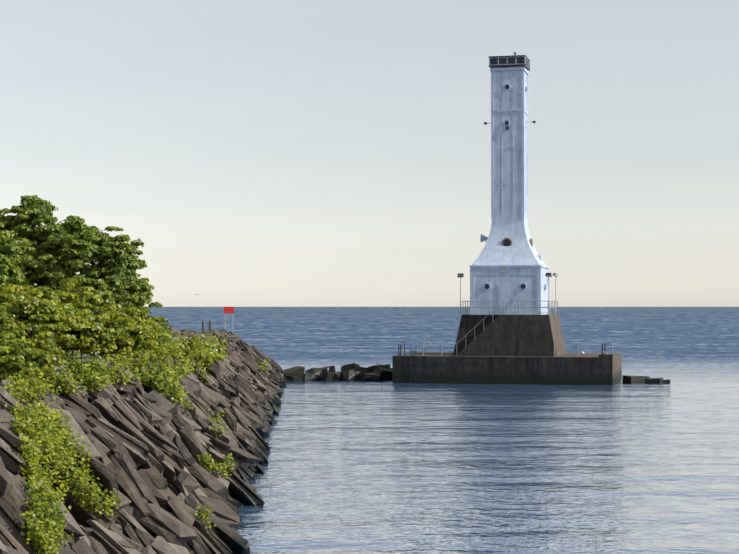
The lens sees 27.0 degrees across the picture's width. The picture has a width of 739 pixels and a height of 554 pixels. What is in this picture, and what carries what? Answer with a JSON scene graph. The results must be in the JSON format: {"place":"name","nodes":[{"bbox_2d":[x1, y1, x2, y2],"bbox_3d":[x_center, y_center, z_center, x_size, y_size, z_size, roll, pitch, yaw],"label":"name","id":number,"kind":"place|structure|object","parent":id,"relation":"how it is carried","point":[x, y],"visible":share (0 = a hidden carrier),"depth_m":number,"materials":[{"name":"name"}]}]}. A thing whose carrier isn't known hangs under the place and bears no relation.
{"place":"outdoors","nodes":[
{"label":"outdoors","id":0,"kind":"place"},
{"bbox_2d":[0,337,187,385],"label":"crest path","id":1,"kind":"structure","parent":0,"point":[90,360],"depth_m":62.23,"materials":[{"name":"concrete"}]},
{"bbox_2d":[49,347,177,523],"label":"breakwater mound","id":2,"kind":"object","parent":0,"point":[91,402],"depth_m":52.22,"materials":[{"name":"grey stone"}]},
{"bbox_2d":[0,230,29,290],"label":"tree","id":3,"kind":"object","parent":2,"relation":"on","point":[11,273],"visible":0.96,"depth_m":63.01,"materials":[{"name":"green plant"}]},
{"bbox_2d":[0,284,40,303],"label":"shrub","id":4,"kind":"object","parent":2,"relation":"on","point":[26,289],"visible":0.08,"depth_m":57.43,"materials":[{"name":"green plant"}]},
{"bbox_2d":[0,331,68,385],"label":"shrub","id":5,"kind":"object","parent":2,"relation":"on","point":[17,355],"visible":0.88,"depth_m":41.89,"materials":[{"name":"green plant"}]},
{"bbox_2d":[1,293,79,354],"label":"shrub","id":6,"kind":"object","parent":2,"relation":"on","point":[13,296],"depth_m":56.03,"materials":[{"name":"green plant"}]},
{"bbox_2d":[0,284,86,348],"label":"shrub","id":7,"kind":"object","parent":2,"relation":"on","point":[29,318],"visible":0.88,"depth_m":48.78,"materials":[{"name":"green plant"}]},
{"bbox_2d":[0,195,88,297],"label":"tree","id":8,"kind":"object","parent":2,"relation":"on","point":[46,263],"visible":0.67,"depth_m":70.71,"materials":[{"name":"green plant"}]},
{"bbox_2d":[13,221,90,268],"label":"tree","id":9,"kind":"object","parent":2,"relation":"on","point":[31,248],"visible":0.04,"depth_m":79.91,"materials":[{"name":"green plant"}]},
{"bbox_2d":[42,278,122,359],"bbox_3d":[-11.726,1.922,59.109,3.603,3.819,3.770,-1,-1,42],"label":"shrub","id":10,"kind":"object","parent":2,"relation":"on","point":[87,297],"visible":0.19,"depth_m":59.16,"materials":[{"name":"green plant"}]},
{"bbox_2d":[39,310,132,364],"bbox_3d":[-10.013,2.410,52.573,3.272,2.600,3.747,1,-1,-28],"label":"shrub","id":11,"kind":"object","parent":2,"relation":"on","point":[95,334],"visible":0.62,"depth_m":51.82,"materials":[{"name":"green plant"}]},
{"bbox_2d":[50,218,143,356],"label":"tree","id":12,"kind":"object","parent":2,"relation":"on","point":[93,244],"visible":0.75,"depth_m":66.83,"materials":[{"name":"green plant"}]},
{"bbox_2d":[93,306,149,360],"bbox_3d":[-10.625,2.518,61.333,3.746,2.717,2.967,0,-1,-2],"label":"shrub","id":13,"kind":"object","parent":2,"relation":"on","point":[137,319],"depth_m":61.20,"materials":[{"name":"green plant"}]},
{"bbox_2d":[81,313,164,356],"bbox_3d":[-9.584,2.613,59.451,3.408,2.449,2.832,0,-1,-2],"label":"shrub","id":14,"kind":"object","parent":2,"relation":"on","point":[138,334],"visible":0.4,"depth_m":58.82,"materials":[{"name":"green plant"}]},
{"bbox_2d":[102,254,162,307],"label":"tree","id":15,"kind":"object","parent":2,"relation":"on","point":[141,288],"visible":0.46,"depth_m":71.90,"materials":[{"name":"green plant"}]},
{"bbox_2d":[114,306,165,339],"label":"shrub","id":16,"kind":"object","parent":2,"relation":"on","point":[142,314],"visible":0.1,"depth_m":65.08,"materials":[{"name":"green plant"}]},
{"bbox_2d":[0,327,286,553],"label":"breakwater rocks","id":17,"kind":"object","parent":2,"relation":"on","point":[144,462],"visible":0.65,"depth_m":36.69,"materials":[{"name":"grey stone"}]},
{"bbox_2d":[0,332,270,553],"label":"ground vines","id":18,"kind":"object","parent":17,"relation":"on","point":[50,528],"visible":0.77,"depth_m":30.00,"materials":[{"name":"green plant"}]},
{"bbox_2d":[147,313,168,333],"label":"shrub","id":19,"kind":"object","parent":2,"relation":"on","point":[164,324],"visible":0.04,"depth_m":81.61,"materials":[{"name":"green plant"}]},
{"bbox_2d":[146,330,170,348],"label":"shrub","id":20,"kind":"object","parent":2,"relation":"on","point":[166,335],"depth_m":66.99,"materials":[{"name":"green plant"}]},
{"bbox_2d":[164,324,177,341],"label":"shrub","id":21,"kind":"object","parent":2,"relation":"on","point":[169,329],"visible":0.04,"depth_m":91.77,"materials":[{"name":"green plant"}]},
{"bbox_2d":[180,320,210,332],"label":"posts","id":22,"kind":"object","parent":2,"relation":"on","point":[203,326],"visible":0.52,"depth_m":115.95,"materials":[{"name":"grey"}]},
{"bbox_2d":[224,307,233,313],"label":"warning sign","id":23,"kind":"object","parent":2,"relation":"on","point":[228,310],"visible":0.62,"depth_m":117.39,"materials":[{"name":"red metal"}]},
{"bbox_2d":[0,0,738,306],"label":"sky","id":24,"kind":"structure","parent":0,"point":[258,153],"materials":[{"name":"white"}]},
{"bbox_2d":[144,307,738,553],"bbox_3d":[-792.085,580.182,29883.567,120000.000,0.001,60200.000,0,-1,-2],"label":"lake water","id":25,"kind":"structure","parent":0,"point":[389,467],"depth_m":65.20,"materials":[{"name":"blue liquid"}]},
{"bbox_2d":[283,363,670,383],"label":"rubble rocks","id":26,"kind":"object","parent":25,"relation":"in","point":[352,372],"visible":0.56,"depth_m":121.07,"materials":[{"name":"grey stone"}]},
{"bbox_2d":[327,349,606,370],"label":"birds","id":27,"kind":"object","parent":26,"relation":"on","point":[379,365],"visible":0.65,"depth_m":122.77,"materials":[{"name":"white"}]},
{"bbox_2d":[392,52,621,384],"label":"lighthouse","id":28,"kind":"object","parent":25,"relation":"in","point":[510,331],"visible":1,"depth_m":118.44,"materials":[{"name":"white paint"}]}
]}

